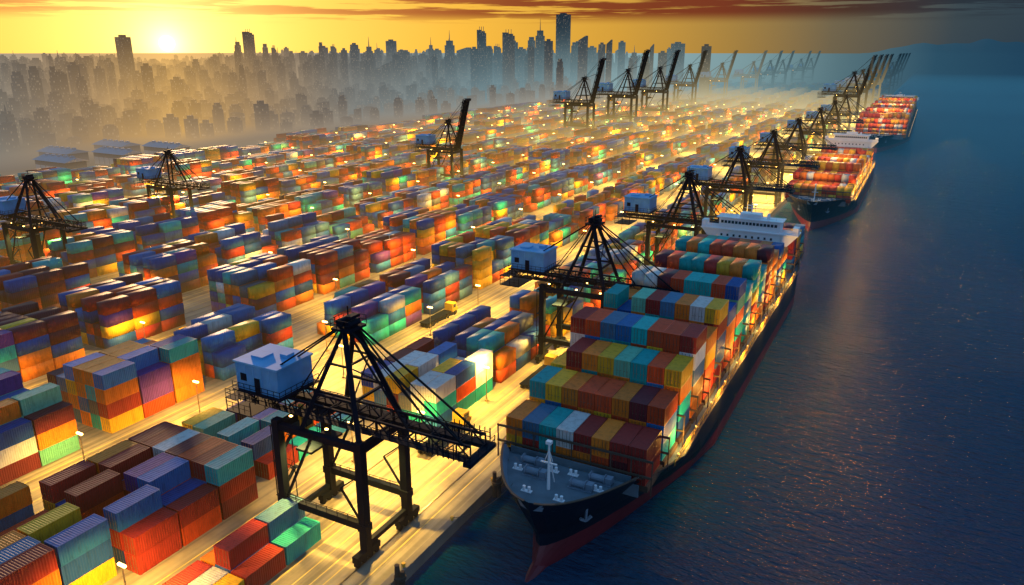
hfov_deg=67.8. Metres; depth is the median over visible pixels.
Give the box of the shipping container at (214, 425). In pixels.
[193,410,235,436]
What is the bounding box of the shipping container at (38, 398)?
[11,383,61,415]
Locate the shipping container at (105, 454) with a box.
[86,439,137,473]
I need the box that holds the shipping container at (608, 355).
[597,343,627,374]
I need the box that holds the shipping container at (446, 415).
[424,404,455,427]
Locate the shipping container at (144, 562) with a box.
[124,530,181,574]
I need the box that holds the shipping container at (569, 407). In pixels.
[561,403,577,410]
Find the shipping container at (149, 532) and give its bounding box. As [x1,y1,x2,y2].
[121,507,179,556]
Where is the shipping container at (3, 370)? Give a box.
[0,368,10,373]
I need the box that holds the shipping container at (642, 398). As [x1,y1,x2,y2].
[629,385,660,421]
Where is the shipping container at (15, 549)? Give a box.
[0,536,40,564]
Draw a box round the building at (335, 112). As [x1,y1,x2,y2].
[332,104,338,118]
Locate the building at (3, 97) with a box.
[0,89,7,109]
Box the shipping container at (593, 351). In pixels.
[582,340,611,371]
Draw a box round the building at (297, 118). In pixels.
[292,110,299,124]
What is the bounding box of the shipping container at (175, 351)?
[159,337,198,362]
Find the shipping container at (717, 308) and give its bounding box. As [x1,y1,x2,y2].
[704,298,728,324]
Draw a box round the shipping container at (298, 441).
[289,426,320,460]
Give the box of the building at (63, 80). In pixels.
[57,69,69,99]
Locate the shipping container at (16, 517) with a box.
[0,504,34,531]
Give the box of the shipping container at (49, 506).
[42,498,64,510]
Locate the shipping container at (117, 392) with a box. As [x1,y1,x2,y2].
[94,377,138,404]
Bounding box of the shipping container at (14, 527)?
[0,510,48,536]
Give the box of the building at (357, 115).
[354,108,361,122]
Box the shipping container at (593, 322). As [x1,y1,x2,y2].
[585,308,613,336]
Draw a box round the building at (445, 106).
[441,101,450,111]
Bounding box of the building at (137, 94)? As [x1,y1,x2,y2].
[131,86,144,101]
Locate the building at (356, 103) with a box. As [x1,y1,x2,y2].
[354,101,363,108]
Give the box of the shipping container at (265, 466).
[256,444,298,479]
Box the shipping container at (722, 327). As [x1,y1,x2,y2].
[704,315,727,339]
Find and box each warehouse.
[31,153,87,168]
[37,145,89,163]
[91,146,143,164]
[93,139,140,151]
[142,140,191,154]
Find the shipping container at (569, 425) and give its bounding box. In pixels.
[556,410,590,449]
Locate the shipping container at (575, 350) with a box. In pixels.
[566,337,596,368]
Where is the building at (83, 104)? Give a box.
[79,100,90,117]
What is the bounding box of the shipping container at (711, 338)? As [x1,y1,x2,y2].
[705,326,717,354]
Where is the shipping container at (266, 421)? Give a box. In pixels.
[261,405,297,428]
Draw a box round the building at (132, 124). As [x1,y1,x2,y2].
[122,109,141,135]
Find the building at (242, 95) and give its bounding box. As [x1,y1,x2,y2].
[234,88,246,102]
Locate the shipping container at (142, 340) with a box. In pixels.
[134,338,151,343]
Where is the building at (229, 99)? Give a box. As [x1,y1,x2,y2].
[224,94,238,109]
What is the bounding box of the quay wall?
[381,61,926,584]
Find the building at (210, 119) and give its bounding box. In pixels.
[209,117,225,128]
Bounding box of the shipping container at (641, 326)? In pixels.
[631,315,658,344]
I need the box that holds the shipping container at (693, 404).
[689,389,701,417]
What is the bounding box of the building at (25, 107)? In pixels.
[18,97,32,117]
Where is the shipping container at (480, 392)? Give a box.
[475,377,492,401]
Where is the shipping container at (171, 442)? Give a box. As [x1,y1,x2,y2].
[152,429,199,456]
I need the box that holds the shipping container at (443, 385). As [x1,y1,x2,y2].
[423,373,455,402]
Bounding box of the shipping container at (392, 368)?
[373,362,405,389]
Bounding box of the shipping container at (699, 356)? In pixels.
[679,342,705,370]
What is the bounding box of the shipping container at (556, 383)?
[545,368,577,402]
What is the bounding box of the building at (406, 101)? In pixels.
[403,99,412,104]
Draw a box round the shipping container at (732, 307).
[727,302,736,326]
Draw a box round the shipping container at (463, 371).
[444,360,474,388]
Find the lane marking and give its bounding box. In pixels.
[25,89,895,584]
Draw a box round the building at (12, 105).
[5,98,21,116]
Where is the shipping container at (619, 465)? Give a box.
[609,459,627,474]
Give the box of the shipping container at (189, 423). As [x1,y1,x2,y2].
[182,407,222,429]
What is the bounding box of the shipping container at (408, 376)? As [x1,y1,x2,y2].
[385,365,417,393]
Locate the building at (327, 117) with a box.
[319,108,333,126]
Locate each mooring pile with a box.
[394,564,405,584]
[492,471,501,497]
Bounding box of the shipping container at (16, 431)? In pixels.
[0,417,33,450]
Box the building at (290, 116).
[280,109,295,127]
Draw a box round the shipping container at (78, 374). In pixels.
[72,355,114,383]
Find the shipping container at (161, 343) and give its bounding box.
[150,334,187,360]
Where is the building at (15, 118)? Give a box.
[0,117,19,138]
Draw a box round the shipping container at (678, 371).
[664,354,693,388]
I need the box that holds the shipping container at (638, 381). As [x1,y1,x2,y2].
[630,374,646,384]
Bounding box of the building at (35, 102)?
[30,96,41,115]
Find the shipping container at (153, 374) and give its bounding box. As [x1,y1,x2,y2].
[137,362,170,389]
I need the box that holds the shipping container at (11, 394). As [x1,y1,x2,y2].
[0,388,28,400]
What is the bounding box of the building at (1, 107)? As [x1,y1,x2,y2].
[0,103,3,113]
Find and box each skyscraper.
[8,60,12,71]
[12,60,19,70]
[31,58,43,69]
[48,53,53,65]
[54,52,63,64]
[80,61,88,74]
[81,56,93,72]
[103,58,110,81]
[108,61,112,75]
[109,63,117,89]
[114,35,134,89]
[192,59,200,78]
[211,55,219,60]
[234,42,241,72]
[242,29,255,70]
[262,44,269,80]
[271,45,278,92]
[282,56,290,65]
[289,51,295,72]
[299,51,307,66]
[313,57,322,88]
[318,42,324,87]
[323,46,328,69]
[329,52,336,62]
[350,43,360,85]
[361,52,365,60]
[365,38,374,86]
[373,50,381,67]
[386,39,396,62]
[398,50,411,76]
[399,56,404,79]
[418,54,427,71]
[428,37,433,56]
[432,54,437,85]
[434,50,439,67]
[439,60,444,78]
[445,33,454,88]
[456,47,470,78]
[456,61,458,76]
[459,51,466,85]
[470,47,478,88]
[477,27,486,90]
[486,46,492,84]
[494,44,500,85]
[502,29,514,92]
[515,41,517,78]
[517,47,525,74]
[524,54,527,87]
[527,37,534,53]
[528,43,534,90]
[535,21,544,80]
[544,39,552,88]
[555,13,570,79]
[556,59,563,90]
[570,42,577,83]
[577,36,587,88]
[587,46,596,73]
[596,52,597,74]
[598,42,605,92]
[605,40,612,82]
[617,41,625,87]
[627,58,633,89]
[630,45,637,88]
[639,53,649,93]
[649,44,653,86]
[656,51,666,89]
[666,47,670,82]
[669,42,684,86]
[698,44,711,97]
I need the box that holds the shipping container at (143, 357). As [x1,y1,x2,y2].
[117,346,158,370]
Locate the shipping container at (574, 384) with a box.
[561,372,593,406]
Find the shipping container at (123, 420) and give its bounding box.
[100,405,143,433]
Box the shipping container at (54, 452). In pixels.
[38,434,79,465]
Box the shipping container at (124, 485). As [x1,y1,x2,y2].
[122,480,125,495]
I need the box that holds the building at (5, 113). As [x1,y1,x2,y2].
[0,105,14,124]
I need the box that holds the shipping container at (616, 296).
[604,284,628,308]
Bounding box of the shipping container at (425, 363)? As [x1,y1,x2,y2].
[408,353,438,377]
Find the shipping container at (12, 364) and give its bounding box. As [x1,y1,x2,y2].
[0,358,19,370]
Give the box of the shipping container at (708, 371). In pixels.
[703,358,714,384]
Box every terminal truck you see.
[416,408,470,456]
[419,301,457,327]
[519,353,557,387]
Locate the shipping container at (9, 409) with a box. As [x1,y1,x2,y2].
[0,398,20,424]
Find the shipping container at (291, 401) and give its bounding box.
[282,390,311,403]
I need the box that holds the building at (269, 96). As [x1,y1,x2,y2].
[265,88,274,105]
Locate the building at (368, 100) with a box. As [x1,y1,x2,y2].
[365,98,373,105]
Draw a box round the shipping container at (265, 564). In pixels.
[231,543,285,584]
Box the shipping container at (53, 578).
[32,569,61,584]
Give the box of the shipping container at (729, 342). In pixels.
[724,331,733,354]
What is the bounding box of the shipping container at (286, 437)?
[284,432,295,441]
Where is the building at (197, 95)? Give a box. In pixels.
[193,91,202,99]
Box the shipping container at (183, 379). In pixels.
[172,365,202,389]
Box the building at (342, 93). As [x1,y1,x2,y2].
[337,92,347,101]
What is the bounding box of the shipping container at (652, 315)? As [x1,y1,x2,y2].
[645,310,659,317]
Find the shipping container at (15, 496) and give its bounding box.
[0,481,32,518]
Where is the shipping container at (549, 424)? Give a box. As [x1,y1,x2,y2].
[539,406,573,444]
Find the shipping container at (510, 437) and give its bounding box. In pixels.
[506,433,521,447]
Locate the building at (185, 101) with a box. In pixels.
[182,97,190,110]
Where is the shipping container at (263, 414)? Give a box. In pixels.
[251,403,284,429]
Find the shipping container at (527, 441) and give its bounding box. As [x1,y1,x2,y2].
[522,437,538,451]
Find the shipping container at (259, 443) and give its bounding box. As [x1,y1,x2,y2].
[241,426,273,460]
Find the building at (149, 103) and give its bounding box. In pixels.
[146,101,152,108]
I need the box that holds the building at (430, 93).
[427,90,433,111]
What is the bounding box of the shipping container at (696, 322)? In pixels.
[689,320,703,324]
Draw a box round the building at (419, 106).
[415,97,424,114]
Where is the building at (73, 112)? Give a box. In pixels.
[67,109,77,117]
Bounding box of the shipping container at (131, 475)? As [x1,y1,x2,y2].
[123,452,174,491]
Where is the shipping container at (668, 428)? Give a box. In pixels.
[646,410,676,443]
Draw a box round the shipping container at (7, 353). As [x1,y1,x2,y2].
[0,345,16,362]
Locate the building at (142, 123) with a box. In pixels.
[139,115,146,131]
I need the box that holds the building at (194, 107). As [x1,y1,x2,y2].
[188,99,201,122]
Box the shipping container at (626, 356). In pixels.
[614,345,643,377]
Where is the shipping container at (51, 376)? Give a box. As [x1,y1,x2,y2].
[46,367,63,384]
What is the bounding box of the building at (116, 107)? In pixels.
[112,103,119,116]
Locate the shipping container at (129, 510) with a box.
[103,484,162,532]
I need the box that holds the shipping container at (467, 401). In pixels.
[456,390,475,409]
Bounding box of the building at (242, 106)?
[238,102,245,121]
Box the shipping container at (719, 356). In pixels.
[714,344,724,368]
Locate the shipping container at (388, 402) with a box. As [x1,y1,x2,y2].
[386,387,408,405]
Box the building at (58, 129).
[50,118,66,137]
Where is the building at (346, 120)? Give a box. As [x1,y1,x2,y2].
[340,116,353,124]
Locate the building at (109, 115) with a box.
[101,106,115,125]
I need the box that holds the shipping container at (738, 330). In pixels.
[734,319,742,340]
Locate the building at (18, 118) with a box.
[16,117,22,134]
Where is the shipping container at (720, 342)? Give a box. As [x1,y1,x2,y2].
[715,330,725,354]
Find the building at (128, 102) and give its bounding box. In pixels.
[123,98,135,108]
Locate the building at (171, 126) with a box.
[163,114,180,138]
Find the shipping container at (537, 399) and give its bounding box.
[530,396,544,402]
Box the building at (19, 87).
[11,71,29,103]
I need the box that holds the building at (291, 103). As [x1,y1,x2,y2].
[286,98,296,112]
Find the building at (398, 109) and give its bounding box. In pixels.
[393,97,402,118]
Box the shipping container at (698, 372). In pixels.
[692,358,704,386]
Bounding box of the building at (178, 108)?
[171,100,186,130]
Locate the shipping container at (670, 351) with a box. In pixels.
[663,343,678,353]
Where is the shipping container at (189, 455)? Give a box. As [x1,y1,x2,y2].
[178,437,225,476]
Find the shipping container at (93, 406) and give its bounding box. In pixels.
[88,399,99,415]
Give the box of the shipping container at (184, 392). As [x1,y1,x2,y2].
[173,378,204,402]
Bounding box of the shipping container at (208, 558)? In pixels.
[200,549,215,566]
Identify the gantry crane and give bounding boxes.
[0,171,87,264]
[133,147,210,217]
[225,306,495,568]
[412,98,470,177]
[499,210,679,363]
[549,58,606,127]
[591,49,650,123]
[614,168,740,265]
[628,49,680,111]
[663,50,707,104]
[678,144,795,233]
[699,50,737,97]
[721,128,819,205]
[731,50,767,92]
[750,50,782,87]
[753,117,837,180]
[764,51,794,84]
[781,107,851,159]
[788,50,811,82]
[797,51,820,80]
[802,100,863,145]
[817,54,877,121]
[819,94,867,135]
[829,54,883,110]
[840,54,888,103]
[852,53,893,99]
[868,54,901,93]
[875,53,904,89]
[882,53,907,85]
[887,53,910,81]
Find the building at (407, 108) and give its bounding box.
[403,104,411,112]
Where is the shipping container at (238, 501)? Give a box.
[220,482,257,519]
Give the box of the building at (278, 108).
[273,103,281,120]
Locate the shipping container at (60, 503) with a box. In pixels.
[55,499,65,507]
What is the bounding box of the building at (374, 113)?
[369,107,379,120]
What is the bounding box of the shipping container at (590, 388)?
[578,375,609,410]
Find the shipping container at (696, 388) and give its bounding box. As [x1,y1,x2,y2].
[690,373,703,402]
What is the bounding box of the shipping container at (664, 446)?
[660,426,675,460]
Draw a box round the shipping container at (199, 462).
[191,441,237,481]
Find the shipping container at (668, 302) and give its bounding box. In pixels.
[660,292,684,317]
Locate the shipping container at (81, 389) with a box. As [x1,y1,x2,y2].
[75,382,86,398]
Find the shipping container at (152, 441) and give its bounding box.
[140,425,187,457]
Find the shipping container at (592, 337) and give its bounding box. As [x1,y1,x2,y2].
[585,335,599,339]
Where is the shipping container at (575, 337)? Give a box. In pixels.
[570,332,584,345]
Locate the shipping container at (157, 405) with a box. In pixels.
[142,391,174,417]
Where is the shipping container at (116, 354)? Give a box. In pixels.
[107,343,146,357]
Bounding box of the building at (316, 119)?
[309,110,323,128]
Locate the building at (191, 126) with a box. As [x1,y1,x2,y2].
[183,115,199,139]
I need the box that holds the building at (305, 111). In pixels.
[300,105,312,125]
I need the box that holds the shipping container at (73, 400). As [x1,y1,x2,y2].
[68,393,79,409]
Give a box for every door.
[40,483,52,501]
[44,501,53,510]
[46,543,59,564]
[48,374,55,383]
[57,377,65,390]
[61,391,68,402]
[64,366,73,379]
[65,493,76,505]
[66,380,75,393]
[69,394,77,408]
[73,368,82,382]
[73,408,81,421]
[76,383,85,396]
[79,397,88,411]
[81,411,90,425]
[83,371,92,385]
[86,386,95,400]
[89,400,98,414]
[91,414,100,428]
[93,374,102,388]
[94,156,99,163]
[95,389,104,403]
[98,403,107,417]
[99,157,104,164]
[100,465,108,471]
[101,418,110,431]
[104,158,109,164]
[104,510,117,530]
[109,529,121,548]
[112,546,124,563]
[122,534,135,554]
[125,474,136,491]
[125,553,138,573]
[138,479,148,487]
[154,448,162,455]
[160,348,169,361]
[183,423,191,429]
[192,462,204,479]
[194,427,202,432]
[205,466,217,484]
[215,547,228,568]
[218,434,227,440]
[238,414,245,420]
[242,443,253,458]
[257,462,268,478]
[262,421,270,427]
[362,373,371,386]
[363,386,373,400]
[375,390,384,403]
[386,378,396,392]
[399,395,409,409]
[411,385,421,398]
[412,398,422,411]
[424,387,434,401]
[425,402,435,415]
[507,417,520,434]
[507,434,520,446]
[524,421,537,439]
[524,439,536,450]
[531,381,543,397]
[531,398,543,402]
[540,425,554,443]
[540,443,553,455]
[546,401,559,406]
[547,385,559,401]
[552,364,564,368]
[557,430,571,447]
[557,447,570,459]
[562,405,575,409]
[563,388,576,404]
[567,351,580,366]
[567,367,579,371]
[571,333,583,345]
[572,318,583,332]
[574,452,588,464]
[575,434,589,452]
[579,391,592,408]
[579,408,592,413]
[583,354,595,369]
[583,370,595,374]
[586,320,598,335]
[592,438,607,456]
[592,456,606,469]
[596,395,609,412]
[596,412,609,417]
[598,373,611,377]
[599,357,612,373]
[601,323,613,338]
[605,294,615,307]
[611,443,626,461]
[611,461,625,474]
[613,399,627,416]
[613,416,626,421]
[615,360,628,376]
[615,377,627,380]
[617,326,629,341]
[628,465,644,484]
[629,447,645,466]
[630,403,645,420]
[630,420,644,426]
[631,363,645,379]
[631,380,644,384]
[632,298,644,311]
[632,328,645,343]
[646,300,658,313]
[648,331,661,346]
[648,367,662,383]
[648,383,661,387]
[648,407,663,424]
[648,424,662,441]
[661,302,673,316]
[664,334,678,349]
[665,370,680,386]
[665,387,679,403]
[671,279,682,291]
[675,304,688,318]
[680,353,694,368]
[681,337,695,352]
[684,280,696,293]
[690,307,703,320]
[698,282,709,295]
[705,309,718,323]
[712,284,723,297]
[726,286,738,299]
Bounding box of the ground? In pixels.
[0,53,928,584]
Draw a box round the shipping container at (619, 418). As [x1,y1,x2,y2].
[611,415,628,422]
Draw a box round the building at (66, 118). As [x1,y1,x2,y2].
[59,113,72,134]
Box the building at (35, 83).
[28,66,45,106]
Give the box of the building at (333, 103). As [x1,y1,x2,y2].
[329,99,337,110]
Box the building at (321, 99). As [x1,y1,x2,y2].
[316,97,326,109]
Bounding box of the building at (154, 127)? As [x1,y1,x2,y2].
[145,119,163,136]
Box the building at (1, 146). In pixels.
[0,132,3,149]
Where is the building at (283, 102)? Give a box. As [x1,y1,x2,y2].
[279,99,288,106]
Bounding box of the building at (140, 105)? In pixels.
[132,99,148,122]
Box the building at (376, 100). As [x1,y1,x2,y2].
[373,96,380,112]
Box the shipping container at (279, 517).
[254,495,304,540]
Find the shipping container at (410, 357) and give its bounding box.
[395,350,425,364]
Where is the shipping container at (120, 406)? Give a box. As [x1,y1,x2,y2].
[97,391,141,418]
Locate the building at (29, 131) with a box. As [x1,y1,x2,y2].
[19,118,39,146]
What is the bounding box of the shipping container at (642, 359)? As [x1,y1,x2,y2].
[630,348,659,381]
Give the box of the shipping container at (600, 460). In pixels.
[591,455,608,469]
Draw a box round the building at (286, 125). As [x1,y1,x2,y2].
[280,119,292,131]
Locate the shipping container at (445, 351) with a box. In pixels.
[428,341,456,364]
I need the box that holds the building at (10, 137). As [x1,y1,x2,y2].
[0,117,20,153]
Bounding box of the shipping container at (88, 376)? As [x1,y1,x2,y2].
[82,358,124,386]
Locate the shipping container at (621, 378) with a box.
[613,375,629,381]
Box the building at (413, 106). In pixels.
[408,103,414,110]
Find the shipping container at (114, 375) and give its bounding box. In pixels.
[92,360,136,389]
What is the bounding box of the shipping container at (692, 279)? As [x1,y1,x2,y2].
[683,272,705,294]
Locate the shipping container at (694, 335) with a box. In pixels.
[679,323,706,353]
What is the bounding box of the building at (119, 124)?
[113,118,125,134]
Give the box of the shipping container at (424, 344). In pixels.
[405,337,433,352]
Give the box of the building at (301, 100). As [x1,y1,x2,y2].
[295,93,306,122]
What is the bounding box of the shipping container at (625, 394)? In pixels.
[611,381,643,417]
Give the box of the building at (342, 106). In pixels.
[338,95,347,121]
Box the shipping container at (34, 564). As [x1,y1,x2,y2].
[0,543,57,584]
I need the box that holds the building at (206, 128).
[199,120,214,137]
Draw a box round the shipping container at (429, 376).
[410,370,442,399]
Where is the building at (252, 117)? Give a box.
[250,113,254,125]
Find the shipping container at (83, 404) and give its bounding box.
[78,396,89,412]
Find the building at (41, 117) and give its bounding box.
[33,107,51,132]
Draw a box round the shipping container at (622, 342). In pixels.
[615,340,630,345]
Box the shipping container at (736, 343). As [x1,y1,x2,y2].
[732,332,741,354]
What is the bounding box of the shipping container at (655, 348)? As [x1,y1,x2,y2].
[647,346,662,350]
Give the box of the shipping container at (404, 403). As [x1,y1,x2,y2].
[398,387,411,410]
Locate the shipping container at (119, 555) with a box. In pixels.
[112,546,126,567]
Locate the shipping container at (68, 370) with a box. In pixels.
[63,352,104,380]
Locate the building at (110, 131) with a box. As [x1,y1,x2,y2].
[102,124,119,140]
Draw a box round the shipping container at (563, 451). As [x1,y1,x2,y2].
[556,446,572,460]
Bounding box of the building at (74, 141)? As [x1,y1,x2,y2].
[66,136,82,145]
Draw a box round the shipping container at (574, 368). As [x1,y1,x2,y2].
[566,366,581,371]
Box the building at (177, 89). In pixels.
[170,77,184,101]
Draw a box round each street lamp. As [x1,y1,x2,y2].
[76,432,84,459]
[117,562,126,584]
[193,380,200,412]
[322,321,328,351]
[339,345,345,377]
[427,306,432,335]
[483,366,489,401]
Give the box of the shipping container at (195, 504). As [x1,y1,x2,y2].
[166,483,219,528]
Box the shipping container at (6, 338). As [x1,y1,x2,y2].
[0,330,14,348]
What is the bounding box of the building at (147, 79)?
[140,63,155,101]
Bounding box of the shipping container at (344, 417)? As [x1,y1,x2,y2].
[315,412,350,432]
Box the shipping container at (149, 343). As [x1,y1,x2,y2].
[143,340,157,345]
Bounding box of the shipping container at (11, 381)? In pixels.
[0,370,23,395]
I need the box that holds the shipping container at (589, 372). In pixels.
[582,369,596,374]
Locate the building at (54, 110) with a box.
[44,103,63,120]
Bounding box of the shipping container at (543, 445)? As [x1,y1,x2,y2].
[539,441,555,455]
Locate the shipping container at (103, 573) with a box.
[69,557,116,584]
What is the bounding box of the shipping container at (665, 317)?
[659,316,673,319]
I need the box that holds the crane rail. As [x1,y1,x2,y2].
[306,93,889,584]
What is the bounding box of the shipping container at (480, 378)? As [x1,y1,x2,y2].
[475,364,492,388]
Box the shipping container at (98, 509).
[81,491,124,519]
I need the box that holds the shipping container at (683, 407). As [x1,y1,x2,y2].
[676,391,690,421]
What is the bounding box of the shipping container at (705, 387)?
[701,372,713,399]
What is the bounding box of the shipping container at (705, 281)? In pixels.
[697,273,718,296]
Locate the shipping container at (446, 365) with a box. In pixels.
[432,358,461,372]
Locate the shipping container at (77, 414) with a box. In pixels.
[73,408,81,422]
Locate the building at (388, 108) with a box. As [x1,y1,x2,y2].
[384,102,393,113]
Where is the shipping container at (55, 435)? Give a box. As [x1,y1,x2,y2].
[34,419,77,450]
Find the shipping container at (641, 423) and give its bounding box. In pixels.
[629,419,646,426]
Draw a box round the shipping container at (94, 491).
[64,469,122,513]
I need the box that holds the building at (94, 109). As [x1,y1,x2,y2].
[85,98,103,132]
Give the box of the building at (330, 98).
[327,95,334,104]
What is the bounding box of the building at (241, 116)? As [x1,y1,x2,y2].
[230,111,245,129]
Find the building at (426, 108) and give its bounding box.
[424,103,427,112]
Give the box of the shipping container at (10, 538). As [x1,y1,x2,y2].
[0,530,25,549]
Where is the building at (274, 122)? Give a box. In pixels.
[269,111,278,129]
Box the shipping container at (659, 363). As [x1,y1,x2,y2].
[647,351,676,384]
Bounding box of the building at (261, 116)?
[253,100,270,131]
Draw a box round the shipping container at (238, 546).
[213,519,268,569]
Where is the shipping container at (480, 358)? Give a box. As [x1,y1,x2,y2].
[464,348,492,374]
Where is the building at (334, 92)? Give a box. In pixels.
[331,88,337,101]
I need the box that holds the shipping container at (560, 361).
[551,351,565,368]
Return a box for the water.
[405,58,1023,584]
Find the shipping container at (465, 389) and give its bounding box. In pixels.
[456,377,474,402]
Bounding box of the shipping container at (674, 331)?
[663,321,690,350]
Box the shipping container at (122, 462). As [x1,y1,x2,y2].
[98,444,151,479]
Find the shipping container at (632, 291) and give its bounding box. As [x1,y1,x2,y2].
[629,287,639,298]
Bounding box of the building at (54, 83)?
[49,66,62,98]
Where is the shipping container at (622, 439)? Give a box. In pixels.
[609,422,642,463]
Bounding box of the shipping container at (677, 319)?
[674,318,688,321]
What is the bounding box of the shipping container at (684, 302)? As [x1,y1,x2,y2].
[674,294,698,319]
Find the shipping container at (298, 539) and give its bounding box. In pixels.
[271,516,320,564]
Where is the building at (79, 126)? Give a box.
[71,116,89,140]
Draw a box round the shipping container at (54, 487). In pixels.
[39,460,96,503]
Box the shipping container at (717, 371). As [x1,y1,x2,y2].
[713,357,723,382]
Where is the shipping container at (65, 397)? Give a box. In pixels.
[60,390,69,402]
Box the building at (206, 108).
[200,100,212,116]
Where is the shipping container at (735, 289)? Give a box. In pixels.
[725,277,746,300]
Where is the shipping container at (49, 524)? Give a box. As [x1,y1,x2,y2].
[16,502,81,544]
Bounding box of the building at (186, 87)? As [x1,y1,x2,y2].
[183,83,190,96]
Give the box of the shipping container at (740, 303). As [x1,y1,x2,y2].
[727,292,745,313]
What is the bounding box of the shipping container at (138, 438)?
[128,421,175,443]
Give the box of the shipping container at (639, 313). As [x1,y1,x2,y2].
[631,311,644,314]
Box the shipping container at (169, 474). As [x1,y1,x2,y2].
[137,456,190,494]
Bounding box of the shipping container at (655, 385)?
[647,377,663,388]
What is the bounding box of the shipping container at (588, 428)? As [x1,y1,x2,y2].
[573,414,607,453]
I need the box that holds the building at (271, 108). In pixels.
[269,105,275,113]
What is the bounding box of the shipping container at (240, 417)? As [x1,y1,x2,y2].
[237,414,245,421]
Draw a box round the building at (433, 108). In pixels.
[429,96,437,113]
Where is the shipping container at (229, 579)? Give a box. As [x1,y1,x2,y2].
[213,573,243,584]
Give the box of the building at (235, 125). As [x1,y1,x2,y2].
[227,116,243,134]
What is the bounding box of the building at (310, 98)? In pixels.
[307,95,315,109]
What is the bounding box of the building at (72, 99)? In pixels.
[65,94,80,115]
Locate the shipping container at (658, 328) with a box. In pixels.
[647,318,674,347]
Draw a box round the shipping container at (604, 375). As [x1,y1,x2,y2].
[597,372,612,377]
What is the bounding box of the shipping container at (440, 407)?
[424,390,455,416]
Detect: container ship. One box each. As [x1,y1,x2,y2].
[497,203,804,581]
[784,129,878,231]
[853,94,918,152]
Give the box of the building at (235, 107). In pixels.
[228,104,242,117]
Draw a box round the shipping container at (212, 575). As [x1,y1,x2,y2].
[187,566,227,584]
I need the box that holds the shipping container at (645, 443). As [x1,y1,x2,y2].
[628,426,661,467]
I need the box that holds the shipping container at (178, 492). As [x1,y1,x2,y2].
[161,478,203,507]
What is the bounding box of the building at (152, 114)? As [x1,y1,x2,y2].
[148,109,156,118]
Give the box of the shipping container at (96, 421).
[90,413,101,429]
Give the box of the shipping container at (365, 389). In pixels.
[362,386,373,400]
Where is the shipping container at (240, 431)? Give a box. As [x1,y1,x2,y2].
[217,417,259,444]
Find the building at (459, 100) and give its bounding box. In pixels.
[456,96,464,107]
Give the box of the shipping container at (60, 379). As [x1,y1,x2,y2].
[56,373,67,392]
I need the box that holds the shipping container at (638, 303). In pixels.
[631,287,656,312]
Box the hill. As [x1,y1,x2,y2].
[819,39,1023,57]
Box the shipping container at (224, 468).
[204,445,253,486]
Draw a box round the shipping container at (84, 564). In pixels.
[58,539,113,584]
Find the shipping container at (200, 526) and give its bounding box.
[180,505,221,545]
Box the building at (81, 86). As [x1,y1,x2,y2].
[75,67,88,111]
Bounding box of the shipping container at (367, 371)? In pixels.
[361,360,393,387]
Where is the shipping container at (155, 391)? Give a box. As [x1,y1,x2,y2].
[139,377,173,403]
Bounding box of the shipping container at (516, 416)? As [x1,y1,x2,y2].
[506,399,540,436]
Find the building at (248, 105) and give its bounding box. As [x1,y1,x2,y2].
[242,98,253,118]
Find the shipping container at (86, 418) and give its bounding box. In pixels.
[80,410,92,426]
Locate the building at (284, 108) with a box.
[281,106,289,111]
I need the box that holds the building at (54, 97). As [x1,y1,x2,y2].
[47,92,65,112]
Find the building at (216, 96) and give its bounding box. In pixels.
[212,90,222,101]
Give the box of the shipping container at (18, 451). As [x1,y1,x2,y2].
[0,436,37,467]
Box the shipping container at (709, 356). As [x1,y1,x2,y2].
[704,343,715,369]
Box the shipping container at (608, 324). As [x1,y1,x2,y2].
[600,311,628,339]
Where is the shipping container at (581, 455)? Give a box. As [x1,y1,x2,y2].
[573,450,589,464]
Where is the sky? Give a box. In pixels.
[0,0,1023,52]
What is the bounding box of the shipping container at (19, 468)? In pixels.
[0,452,40,485]
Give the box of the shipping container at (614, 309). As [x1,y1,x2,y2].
[603,299,628,310]
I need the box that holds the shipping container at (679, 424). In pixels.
[675,406,689,437]
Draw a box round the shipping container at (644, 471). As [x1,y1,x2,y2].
[627,448,660,485]
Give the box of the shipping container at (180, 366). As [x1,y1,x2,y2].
[162,352,200,376]
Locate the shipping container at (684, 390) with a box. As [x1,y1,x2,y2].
[664,375,691,405]
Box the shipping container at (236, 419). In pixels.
[226,395,253,422]
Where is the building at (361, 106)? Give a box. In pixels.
[356,104,365,114]
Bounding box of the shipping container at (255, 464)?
[253,450,271,475]
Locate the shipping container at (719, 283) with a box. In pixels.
[711,275,732,298]
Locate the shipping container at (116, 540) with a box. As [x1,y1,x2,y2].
[109,507,162,550]
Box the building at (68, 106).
[64,100,71,112]
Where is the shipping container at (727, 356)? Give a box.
[723,344,732,367]
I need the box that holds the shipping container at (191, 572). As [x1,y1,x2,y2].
[162,560,211,584]
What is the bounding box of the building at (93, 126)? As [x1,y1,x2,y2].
[85,114,100,136]
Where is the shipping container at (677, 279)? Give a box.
[670,270,692,292]
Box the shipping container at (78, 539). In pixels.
[44,514,110,566]
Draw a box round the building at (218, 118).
[212,103,225,133]
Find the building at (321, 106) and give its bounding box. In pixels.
[317,101,329,110]
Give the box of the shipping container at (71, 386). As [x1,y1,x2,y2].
[65,379,76,395]
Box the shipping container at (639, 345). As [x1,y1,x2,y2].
[631,343,646,348]
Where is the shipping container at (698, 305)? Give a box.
[689,296,713,322]
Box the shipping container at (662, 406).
[647,388,678,425]
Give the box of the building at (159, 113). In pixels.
[149,107,162,121]
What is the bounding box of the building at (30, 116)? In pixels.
[25,114,34,120]
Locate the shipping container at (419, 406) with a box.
[411,398,423,412]
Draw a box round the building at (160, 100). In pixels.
[153,91,169,116]
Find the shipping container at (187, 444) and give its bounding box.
[165,433,212,456]
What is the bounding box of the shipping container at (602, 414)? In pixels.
[594,411,610,417]
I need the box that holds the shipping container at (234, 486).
[207,466,255,502]
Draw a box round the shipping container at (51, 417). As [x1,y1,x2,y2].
[24,401,74,435]
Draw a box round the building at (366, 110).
[363,106,371,118]

